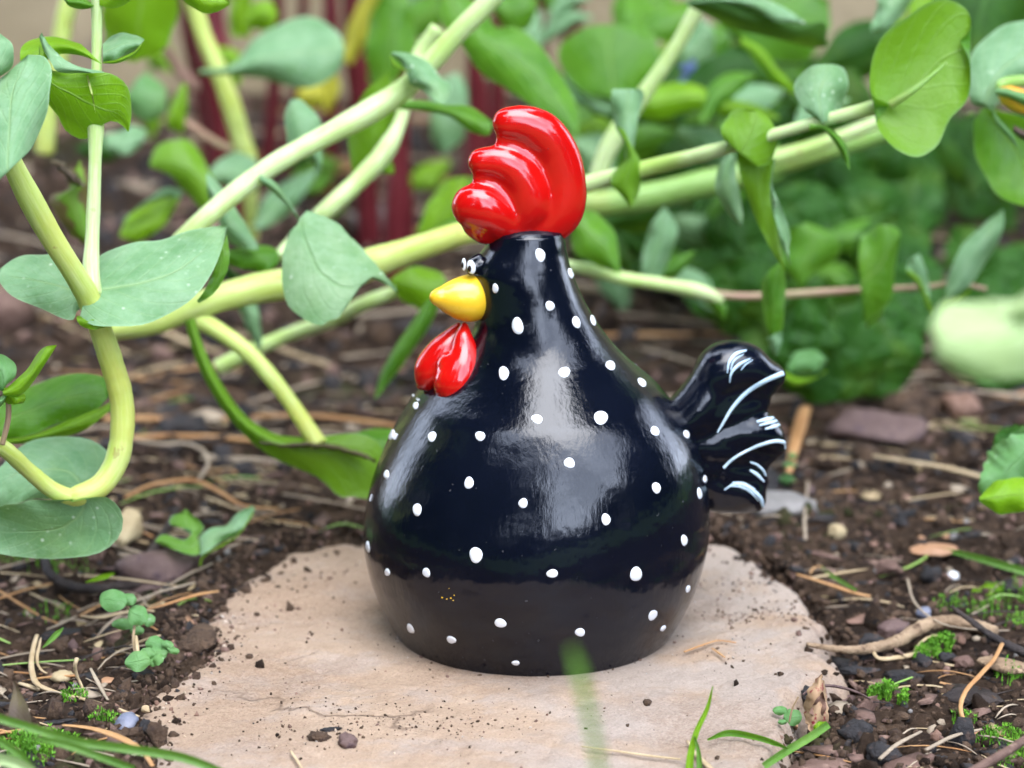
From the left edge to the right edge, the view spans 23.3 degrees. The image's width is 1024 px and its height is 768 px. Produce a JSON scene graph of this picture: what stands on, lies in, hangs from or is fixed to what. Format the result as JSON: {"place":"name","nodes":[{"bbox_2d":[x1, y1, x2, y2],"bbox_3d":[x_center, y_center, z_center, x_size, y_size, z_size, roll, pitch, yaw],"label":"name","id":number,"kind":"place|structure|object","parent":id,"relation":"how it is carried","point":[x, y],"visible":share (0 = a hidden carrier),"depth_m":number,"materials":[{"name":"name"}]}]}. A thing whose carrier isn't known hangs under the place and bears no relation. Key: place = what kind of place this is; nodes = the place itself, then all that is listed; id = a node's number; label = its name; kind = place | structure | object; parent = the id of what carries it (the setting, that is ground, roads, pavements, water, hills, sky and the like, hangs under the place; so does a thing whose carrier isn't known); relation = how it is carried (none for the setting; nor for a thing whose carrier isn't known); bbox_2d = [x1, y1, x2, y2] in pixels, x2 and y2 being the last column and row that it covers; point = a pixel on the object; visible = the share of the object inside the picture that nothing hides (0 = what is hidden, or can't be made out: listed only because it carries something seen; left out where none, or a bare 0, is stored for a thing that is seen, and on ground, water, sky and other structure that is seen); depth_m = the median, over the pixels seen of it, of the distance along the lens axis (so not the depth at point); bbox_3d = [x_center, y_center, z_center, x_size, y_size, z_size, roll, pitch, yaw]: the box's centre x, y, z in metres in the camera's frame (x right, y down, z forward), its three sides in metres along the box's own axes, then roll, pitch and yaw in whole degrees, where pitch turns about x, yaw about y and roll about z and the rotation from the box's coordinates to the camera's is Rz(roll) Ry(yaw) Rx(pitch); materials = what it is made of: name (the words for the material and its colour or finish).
{"place":"outdoors","nodes":[
{"label":"outdoors","id":0,"kind":"place"},
{"bbox_2d":[0,92,1023,767],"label":"soil","id":1,"kind":"structure","parent":0,"point":[12,210],"depth_m":0.85,"materials":[{"name":"soil"}]},
{"bbox_2d":[0,753,34,767],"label":"grass blade","id":2,"kind":"object","parent":1,"relation":"on","point":[8,761],"depth_m":0.57,"materials":[{"name":"green plant"}]},
{"bbox_2d":[0,737,35,767],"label":"grass blade","id":3,"kind":"object","parent":1,"relation":"on","point":[14,751],"depth_m":0.58,"materials":[{"name":"green plant"}]},
{"bbox_2d":[0,288,37,329],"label":"rock","id":4,"kind":"object","parent":1,"relation":"on","point":[15,312],"visible":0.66,"depth_m":1.07,"materials":[{"name":"brown stone"}]},
{"bbox_2d":[9,681,31,727],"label":"dry leaf","id":5,"kind":"object","parent":1,"relation":"on","point":[18,708],"visible":0.88,"depth_m":0.62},
{"bbox_2d":[0,345,55,444],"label":"honeywort sprout","id":6,"kind":"object","parent":1,"relation":"on","point":[15,390],"visible":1,"depth_m":0.68,"materials":[{"name":"green plant"}]},
{"bbox_2d":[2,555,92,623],"bbox_3d":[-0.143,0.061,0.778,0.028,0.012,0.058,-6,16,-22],"label":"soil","id":7,"kind":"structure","parent":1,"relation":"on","point":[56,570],"depth_m":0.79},
{"bbox_2d":[1,681,120,765],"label":"moss","id":8,"kind":"object","parent":1,"relation":"on","point":[23,738],"visible":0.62,"depth_m":0.65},
{"bbox_2d":[49,160,87,243],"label":"honeywort plant","id":9,"kind":"object","parent":1,"relation":"on","point":[69,204],"visible":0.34,"depth_m":0.81,"materials":[{"name":"green plant"}]},
{"bbox_2d":[28,634,139,717],"bbox_3d":[-0.124,0.082,0.686,0.014,0.003,0.074,-9,17,-30],"label":"straw","id":10,"kind":"object","parent":1,"relation":"on","point":[34,679],"visible":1,"depth_m":0.69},
{"bbox_2d":[35,736,134,767],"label":"grass blade","id":11,"kind":"object","parent":1,"relation":"on","point":[88,752],"depth_m":0.58,"materials":[{"name":"green plant"}]},
{"bbox_2d":[41,559,140,594],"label":"twig","id":12,"kind":"object","parent":1,"relation":"on","point":[53,577],"visible":0.77,"depth_m":0.77,"materials":[{"name":"brown wood"}]},
{"bbox_2d":[61,724,154,766],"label":"straw","id":13,"kind":"object","parent":1,"relation":"on","point":[119,737],"visible":0.83,"depth_m":0.64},
{"bbox_2d":[0,714,220,767],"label":"grass blade","id":14,"kind":"object","parent":1,"relation":"on","point":[118,747],"depth_m":0.59,"materials":[{"name":"green plant"}]},
{"bbox_2d":[0,0,229,558],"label":"honeywort plant","id":15,"kind":"object","parent":1,"relation":"on","point":[76,480],"visible":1,"depth_m":0.70,"materials":[{"name":"green plant"}]},
{"bbox_2d":[114,712,138,729],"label":"pebble","id":16,"kind":"object","parent":1,"relation":"on","point":[128,719],"visible":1,"depth_m":0.65,"materials":[{"name":"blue stone"}]},
{"bbox_2d":[114,508,142,549],"bbox_3d":[-0.126,0.047,0.808,0.013,0.013,0.020,0,15,0],"label":"pebble","id":17,"kind":"object","parent":1,"relation":"on","point":[132,529],"visible":0.66,"depth_m":0.80,"materials":[{"name":"beige stone"}]},
{"bbox_2d":[116,181,157,191],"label":"rock","id":18,"kind":"object","parent":1,"relation":"on","point":[135,186],"visible":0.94,"depth_m":1.32,"materials":[{"name":"beige stone"}]},
{"bbox_2d":[100,589,178,671],"bbox_3d":[-0.104,0.068,0.696,0.017,0.017,0.035,-7,16,-23],"label":"weed seedling","id":19,"kind":"object","parent":1,"relation":"on","point":[156,651],"visible":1,"depth_m":0.70,"materials":[{"name":"green plant"}]},
{"bbox_2d":[113,550,199,593],"bbox_3d":[-0.113,0.060,0.782,0.026,0.016,0.022,6,16,22],"label":"stone","id":20,"kind":"object","parent":1,"relation":"on","point":[162,566],"visible":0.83,"depth_m":0.78,"materials":[{"name":"brown stone"}]},
{"bbox_2d":[147,504,180,551],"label":"twig","id":21,"kind":"object","parent":1,"relation":"on","point":[154,545],"visible":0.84,"depth_m":0.81,"materials":[{"name":"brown wood"}]},
{"bbox_2d":[133,438,209,479],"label":"stalk","id":22,"kind":"object","parent":1,"relation":"on","point":[206,455],"visible":1,"depth_m":0.90,"materials":[{"name":"grey plant"}]},
{"bbox_2d":[161,46,200,94],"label":"twig","id":23,"kind":"object","parent":1,"relation":"on","point":[183,75],"visible":0.91,"depth_m":1.10,"materials":[{"name":"brown wood"}]},
{"bbox_2d":[0,454,364,748],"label":"straw litter","id":24,"kind":"object","parent":1,"relation":"on","point":[150,596],"visible":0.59,"depth_m":0.78,"materials":[{"name":"plant"}]},
{"bbox_2d":[156,413,209,441],"bbox_3d":[-0.124,0.017,0.931,0.021,0.012,0.020,-13,20,-41],"label":"clod","id":25,"kind":"object","parent":1,"relation":"on","point":[185,423],"visible":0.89,"depth_m":0.92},
{"bbox_2d":[34,0,344,241],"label":"honeywort plant","id":26,"kind":"object","parent":1,"relation":"on","point":[304,52],"visible":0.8,"depth_m":0.99,"materials":[{"name":"green plant"}]},
{"bbox_2d":[161,331,219,352],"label":"stalk","id":27,"kind":"object","parent":1,"relation":"on","point":[178,338],"visible":0.39,"depth_m":1.04,"materials":[{"name":"plant"}]},
{"bbox_2d":[178,622,217,653],"bbox_3d":[-0.091,0.074,0.717,0.012,0.005,0.019,0,15,0],"label":"clod","id":28,"kind":"object","parent":1,"relation":"on","point":[204,635],"visible":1,"depth_m":0.71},
{"bbox_2d":[124,478,277,509],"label":"stalk","id":29,"kind":"object","parent":1,"relation":"on","point":[215,489],"visible":0.99,"depth_m":0.85,"materials":[{"name":"brown plant"}]},
{"bbox_2d":[155,506,254,565],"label":"seedling","id":30,"kind":"object","parent":1,"relation":"on","point":[192,525],"visible":1,"depth_m":0.78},
{"bbox_2d":[191,409,225,423],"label":"rock","id":31,"kind":"object","parent":1,"relation":"on","point":[212,416],"visible":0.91,"depth_m":0.94,"materials":[{"name":"beige stone"}]},
{"bbox_2d":[178,0,244,225],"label":"chard plant","id":32,"kind":"object","parent":1,"relation":"on","point":[210,118],"visible":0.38,"depth_m":1.23,"materials":[{"name":"red plant"}]},
{"bbox_2d":[75,0,450,219],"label":"broadleaf plant","id":33,"kind":"object","parent":1,"relation":"on","point":[430,175],"visible":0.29,"depth_m":1.21,"materials":[{"name":"green plant"}]},
{"bbox_2d":[258,0,308,179],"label":"chard plant","id":34,"kind":"object","parent":1,"relation":"on","point":[270,124],"visible":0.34,"depth_m":1.31,"materials":[{"name":"plant"}]},
{"bbox_2d":[227,414,394,427],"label":"stalk","id":35,"kind":"object","parent":1,"relation":"on","point":[353,419],"visible":0.71,"depth_m":0.93,"materials":[{"name":"brown plant"}]},
{"bbox_2d":[317,0,381,247],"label":"chard plant","id":36,"kind":"object","parent":1,"relation":"on","point":[368,225],"visible":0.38,"depth_m":1.22,"materials":[{"name":"red plant"}]},
{"bbox_2d":[112,0,619,498],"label":"honeywort plant","id":37,"kind":"object","parent":1,"relation":"on","point":[324,274],"visible":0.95,"depth_m":0.81,"materials":[{"name":"green plant"}]},
{"bbox_2d":[383,68,414,286],"bbox_3d":[-0.060,-0.158,1.160,0.042,0.221,0.097,-1,15,-5],"label":"chard plant","id":38,"kind":"object","parent":1,"relation":"on","point":[399,216],"visible":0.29,"depth_m":1.13,"materials":[{"name":"red plant"}]},
{"bbox_2d":[296,0,536,183],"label":"broadleaf plant","id":39,"kind":"object","parent":1,"relation":"on","point":[383,30],"visible":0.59,"depth_m":1.09,"materials":[{"name":"green plant"}]},
{"bbox_2d":[460,0,505,178],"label":"chard plant","id":40,"kind":"object","parent":1,"relation":"on","point":[477,83],"visible":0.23,"depth_m":1.25,"materials":[{"name":"plant"}]},
{"bbox_2d":[93,516,878,767],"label":"soil crumbs","id":41,"kind":"object","parent":1,"relation":"on","point":[145,681],"visible":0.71,"depth_m":0.74,"materials":[{"name":"brown soil"}]},
{"bbox_2d":[141,544,849,767],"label":"stone slab","id":42,"kind":"structure","parent":1,"relation":"on","point":[561,738],"depth_m":0.68,"materials":[{"name":"stone"}]},
{"bbox_2d":[146,721,167,747],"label":"clod","id":43,"kind":"object","parent":42,"relation":"on","point":[157,733],"visible":0.97,"depth_m":0.65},
{"bbox_2d":[337,731,357,748],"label":"pebble","id":44,"kind":"object","parent":42,"relation":"on","point":[346,740],"visible":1,"depth_m":0.64,"materials":[{"name":"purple stone"}]},
{"bbox_2d":[141,547,823,767],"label":"grit","id":45,"kind":"object","parent":42,"relation":"on","point":[210,656],"visible":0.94,"depth_m":0.71,"materials":[{"name":"soil"}]},
{"bbox_2d":[363,105,785,676],"bbox_3d":[0.012,-0.001,0.706,0.110,0.158,0.097,7,17,25],"label":"hen ornament","id":46,"kind":"object","parent":42,"relation":"on","point":[558,474],"visible":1,"depth_m":0.69,"materials":[{"name":"ceramic"}]},
{"bbox_2d":[686,686,712,767],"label":"grass blade","id":47,"kind":"object","parent":42,"relation":"on","point":[693,744],"depth_m":0.63,"materials":[{"name":"green plant"}]},
{"bbox_2d":[707,730,787,748],"bbox_3d":[0.060,0.092,0.641,0.020,0.002,0.011,0,15,0],"label":"grass blade","id":48,"kind":"object","parent":42,"relation":"on","point":[738,733],"depth_m":0.64,"materials":[{"name":"green plant"}]},
{"bbox_2d":[772,696,801,725],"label":"weed seedling","id":49,"kind":"object","parent":42,"relation":"on","point":[792,717],"visible":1,"depth_m":0.67,"materials":[{"name":"green plant"}]},
{"bbox_2d":[762,721,830,767],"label":"grass blade","id":50,"kind":"object","parent":42,"relation":"on","point":[798,744],"depth_m":0.64,"materials":[{"name":"green plant"}]},
{"bbox_2d":[0,95,1023,484],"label":"soil crumbs","id":51,"kind":"object","parent":1,"relation":"on","point":[916,401],"visible":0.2,"depth_m":1.04,"materials":[{"name":"brown soil"}]},
{"bbox_2d":[0,103,1023,467],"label":"straw litter","id":52,"kind":"object","parent":1,"relation":"on","point":[406,375],"visible":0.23,"depth_m":1.04,"materials":[{"name":"brown plant"}]},
{"bbox_2d":[0,297,1023,767],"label":"bark flakes","id":53,"kind":"object","parent":1,"relation":"on","point":[322,519],"visible":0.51,"depth_m":0.79,"materials":[{"name":"brown wood"}]},
{"bbox_2d":[0,451,1023,767],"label":"soil lumps","id":54,"kind":"object","parent":1,"relation":"on","point":[874,613],"visible":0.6,"depth_m":0.77,"materials":[{"name":"brown soil"}]},
{"bbox_2d":[0,446,1023,767],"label":"soil crumbs","id":55,"kind":"object","parent":1,"relation":"on","point":[934,730],"visible":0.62,"depth_m":0.77,"materials":[{"name":"brown soil"}]},
{"bbox_2d":[0,388,1023,767],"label":"straw litter","id":56,"kind":"object","parent":1,"relation":"on","point":[834,456],"visible":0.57,"depth_m":0.81,"materials":[{"name":"beige plant"}]},
{"bbox_2d":[537,0,583,73],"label":"chard plant","id":57,"kind":"object","parent":1,"relation":"on","point":[565,35],"visible":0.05,"depth_m":1.30,"materials":[{"name":"plant"}]},
{"bbox_2d":[485,0,932,116],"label":"broadleaf plant","id":58,"kind":"object","parent":1,"relation":"on","point":[564,17],"visible":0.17,"depth_m":1.13,"materials":[{"name":"green plant"}]},
{"bbox_2d":[558,0,871,207],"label":"honeywort plant","id":59,"kind":"object","parent":1,"relation":"on","point":[600,60],"visible":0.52,"depth_m":1.00,"materials":[{"name":"green plant"}]},
{"bbox_2d":[680,59,695,81],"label":"honeywort flower","id":60,"kind":"object","parent":59,"relation":"attached to","point":[688,69],"visible":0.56,"depth_m":1.03,"materials":[{"name":"blue plant"}]},
{"bbox_2d":[585,72,873,314],"bbox_3d":[0.090,-0.079,1.046,0.154,0.120,0.174,0,15,0],"label":"broadleaf plant","id":61,"kind":"object","parent":1,"relation":"on","point":[652,136],"visible":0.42,"depth_m":1.03,"materials":[{"name":"green plant"}]},
{"bbox_2d":[571,19,892,190],"bbox_3d":[0.099,-0.106,1.166,0.170,0.143,0.142,0,15,0],"label":"broadleaf plant","id":62,"kind":"object","parent":1,"relation":"on","point":[852,45],"visible":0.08,"depth_m":1.09,"materials":[{"name":"green plant"}]},
{"bbox_2d":[628,181,840,261],"bbox_3d":[0.094,-0.068,1.087,0.087,0.044,0.134,-6,16,-22],"label":"primrose plant","id":63,"kind":"object","parent":1,"relation":"on","point":[801,202],"visible":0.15,"depth_m":1.08,"materials":[{"name":"green plant"}]},
{"bbox_2d":[751,490,818,517],"bbox_3d":[0.090,0.041,0.831,0.026,0.010,0.020,-8,17,-28],"label":"rock","id":64,"kind":"object","parent":1,"relation":"on","point":[793,503],"visible":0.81,"depth_m":0.82,"materials":[{"name":"grey stone"}]},
{"bbox_2d":[569,0,1003,355],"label":"honeywort plant","id":65,"kind":"object","parent":1,"relation":"on","point":[920,76],"visible":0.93,"depth_m":0.81,"materials":[{"name":"green plant"}]},
{"bbox_2d":[779,452,796,484],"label":"seedling","id":66,"kind":"object","parent":1,"relation":"on","point":[787,479],"visible":1,"depth_m":0.86,"materials":[{"name":"green plant"}]},
{"bbox_2d":[573,64,1023,279],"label":"undergrowth","id":67,"kind":"object","parent":1,"relation":"on","point":[973,195],"visible":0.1,"depth_m":1.17,"materials":[{"name":"green plant"}]},
{"bbox_2d":[786,405,811,472],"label":"stalk","id":68,"kind":"object","parent":1,"relation":"on","point":[800,424],"visible":1,"depth_m":0.90,"materials":[{"name":"orange plant"}]},
{"bbox_2d":[785,349,826,385],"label":"seedling","id":69,"kind":"object","parent":1,"relation":"on","point":[807,361],"visible":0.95,"depth_m":0.89,"materials":[{"name":"green plant"}]},
{"bbox_2d":[683,238,946,403],"bbox_3d":[0.122,-0.028,0.984,0.108,0.049,0.147,0,15,0],"label":"primrose plant","id":70,"kind":"object","parent":1,"relation":"on","point":[883,355],"visible":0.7,"depth_m":0.95,"materials":[{"name":"green plant"}]},
{"bbox_2d":[803,674,828,737],"bbox_3d":[0.082,0.086,0.664,0.007,0.018,0.010,0,15,0],"label":"seed husk","id":71,"kind":"object","parent":1,"relation":"on","point":[815,712],"visible":0.99,"depth_m":0.66,"materials":[{"name":"brown plant"}]},
{"bbox_2d":[788,757,850,767],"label":"rock","id":72,"kind":"object","parent":1,"relation":"on","point":[816,763],"visible":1,"depth_m":0.64,"materials":[{"name":"brown stone"}]},
{"bbox_2d":[796,573,870,596],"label":"stalk","id":73,"kind":"object","parent":1,"relation":"on","point":[840,588],"visible":1,"depth_m":0.76,"materials":[{"name":"orange plant"}]},
{"bbox_2d":[828,524,846,538],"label":"pebble","id":74,"kind":"object","parent":1,"relation":"on","point":[838,531],"visible":1,"depth_m":0.81,"materials":[{"name":"beige stone"}]},
{"bbox_2d":[836,718,873,743],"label":"clod","id":75,"kind":"object","parent":1,"relation":"on","point":[853,729],"visible":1,"depth_m":0.66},
{"bbox_2d":[838,666,880,675],"bbox_3d":[0.099,0.082,0.709,0.013,0.003,0.004,0,15,0],"label":"bark chip","id":76,"kind":"object","parent":1,"relation":"on","point":[848,670],"visible":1,"depth_m":0.71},
{"bbox_2d":[856,633,884,659],"bbox_3d":[0.104,0.077,0.723,0.009,0.010,0.005,0,15,0],"label":"bark chip","id":77,"kind":"object","parent":1,"relation":"on","point":[866,638],"visible":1,"depth_m":0.72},
{"bbox_2d":[786,149,956,270],"bbox_3d":[0.168,-0.077,1.101,0.089,0.039,0.180,0,15,0],"label":"primrose plant","id":78,"kind":"object","parent":1,"relation":"on","point":[910,209],"visible":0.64,"depth_m":1.08,"materials":[{"name":"green plant"}]},
{"bbox_2d":[824,407,929,443],"bbox_3d":[0.135,0.015,0.921,0.039,0.014,0.032,0,15,0],"label":"rock","id":79,"kind":"object","parent":1,"relation":"on","point":[883,426],"visible":1,"depth_m":0.91,"materials":[{"name":"brown stone"}]},
{"bbox_2d":[865,741,901,764],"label":"clod","id":80,"kind":"object","parent":1,"relation":"on","point":[875,750],"visible":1,"depth_m":0.65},
{"bbox_2d":[866,677,910,704],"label":"moss","id":81,"kind":"object","parent":1,"relation":"on","point":[887,686],"visible":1,"depth_m":0.69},
{"bbox_2d":[874,558,903,575],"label":"pebble","id":82,"kind":"object","parent":1,"relation":"on","point":[888,566],"visible":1,"depth_m":0.78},
{"bbox_2d":[877,618,909,637],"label":"pebble","id":83,"kind":"object","parent":1,"relation":"on","point":[890,627],"visible":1,"depth_m":0.74,"materials":[{"name":"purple stone"}]},
{"bbox_2d":[806,614,998,654],"bbox_3d":[0.111,0.073,0.726,0.062,0.007,0.017,-5,16,-19],"label":"twig","id":84,"kind":"object","parent":1,"relation":"on","point":[907,635],"visible":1,"depth_m":0.73,"materials":[{"name":"brown wood"}]},
{"bbox_2d":[882,669,924,684],"bbox_3d":[0.112,0.083,0.708,0.012,0.004,0.007,0,15,0],"label":"bark chip","id":85,"kind":"object","parent":1,"relation":"on","point":[895,676],"visible":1,"depth_m":0.71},
{"bbox_2d":[871,455,979,478],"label":"stalk","id":86,"kind":"object","parent":1,"relation":"on","point":[956,470],"visible":0.82,"depth_m":0.86,"materials":[{"name":"plant"}]},
{"bbox_2d":[921,566,940,582],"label":"pebble","id":87,"kind":"object","parent":1,"relation":"on","point":[929,574],"visible":1,"depth_m":0.77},
{"bbox_2d":[911,630,955,659],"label":"moss","id":88,"kind":"object","parent":1,"relation":"on","point":[947,639],"visible":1,"depth_m":0.72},
{"bbox_2d":[909,543,958,555],"bbox_3d":[0.135,0.052,0.792,0.016,0.002,0.011,0,15,0],"label":"bark chip","id":89,"kind":"object","parent":1,"relation":"on","point":[933,549],"visible":1,"depth_m":0.79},
{"bbox_2d":[870,0,1023,205],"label":"honeywort plant","id":90,"kind":"object","parent":1,"relation":"on","point":[997,52],"visible":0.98,"depth_m":0.82,"materials":[{"name":"green plant"}]},
{"bbox_2d":[940,392,981,418],"bbox_3d":[0.171,0.009,0.949,0.015,0.013,0.016,0,15,0],"label":"rock","id":91,"kind":"object","parent":1,"relation":"on","point":[964,405],"visible":1,"depth_m":0.94,"materials":[{"name":"red stone"}]},
{"bbox_2d":[952,655,974,668],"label":"clod","id":92,"kind":"object","parent":1,"relation":"on","point":[964,661],"visible":1,"depth_m":0.71,"materials":[{"name":"stone"}]},
{"bbox_2d":[937,683,1004,706],"bbox_3d":[0.127,0.087,0.694,0.021,0.006,0.012,5,16,18],"label":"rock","id":93,"kind":"object","parent":1,"relation":"on","point":[953,694],"visible":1,"depth_m":0.69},
{"bbox_2d":[930,295,1023,380],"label":"honeywort leaf","id":94,"kind":"object","parent":1,"relation":"on","point":[982,340],"visible":1,"depth_m":0.43,"materials":[{"name":"plant"}]},
{"bbox_2d":[933,573,1023,685],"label":"moss","id":95,"kind":"object","parent":1,"relation":"on","point":[997,609],"visible":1,"depth_m":0.76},
{"bbox_2d":[958,642,1003,716],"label":"twig","id":96,"kind":"object","parent":1,"relation":"on","point":[979,675],"visible":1,"depth_m":0.69,"materials":[{"name":"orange wood"}]},
{"bbox_2d":[944,225,1023,390],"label":"primrose plant","id":97,"kind":"object","parent":1,"relation":"on","point":[1000,276],"visible":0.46,"depth_m":1.04,"materials":[{"name":"green plant"}]},
{"bbox_2d":[944,548,1023,574],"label":"grass blade","id":98,"kind":"object","parent":1,"relation":"on","point":[1008,566],"depth_m":0.78,"materials":[{"name":"green plant"}]},
{"bbox_2d":[950,709,1023,767],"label":"moss","id":99,"kind":"object","parent":1,"relation":"on","point":[993,732],"visible":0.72,"depth_m":0.67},
{"bbox_2d":[950,605,1023,656],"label":"twig","id":100,"kind":"object","parent":1,"relation":"on","point":[1012,647],"visible":1,"depth_m":0.72,"materials":[{"name":"grey wood"}]},
{"bbox_2d":[970,736,1023,767],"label":"root","id":101,"kind":"object","parent":1,"relation":"on","point":[1002,754],"visible":1,"depth_m":0.62,"materials":[{"name":"brown plant"}]},
{"bbox_2d":[975,656,1023,673],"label":"dead wood","id":102,"kind":"object","parent":1,"relation":"on","point":[998,665],"visible":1,"depth_m":0.70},
{"bbox_2d":[978,424,1023,514],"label":"primrose plant","id":103,"kind":"object","parent":1,"relation":"on","point":[1001,486],"visible":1,"depth_m":0.75,"materials":[{"name":"green plant"}]},
{"label":"ground","id":104,"kind":"structure","parent":0,"visible":0},
{"bbox_2d":[0,0,1023,99],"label":"garden wall","id":105,"kind":"structure","parent":104,"relation":"on","point":[22,22],"depth_m":1.62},
{"bbox_2d":[570,646,603,767],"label":"grass blade","id":106,"kind":"object","parent":104,"relation":"on","point":[582,683],"depth_m":0.37,"materials":[{"name":"green plant"}]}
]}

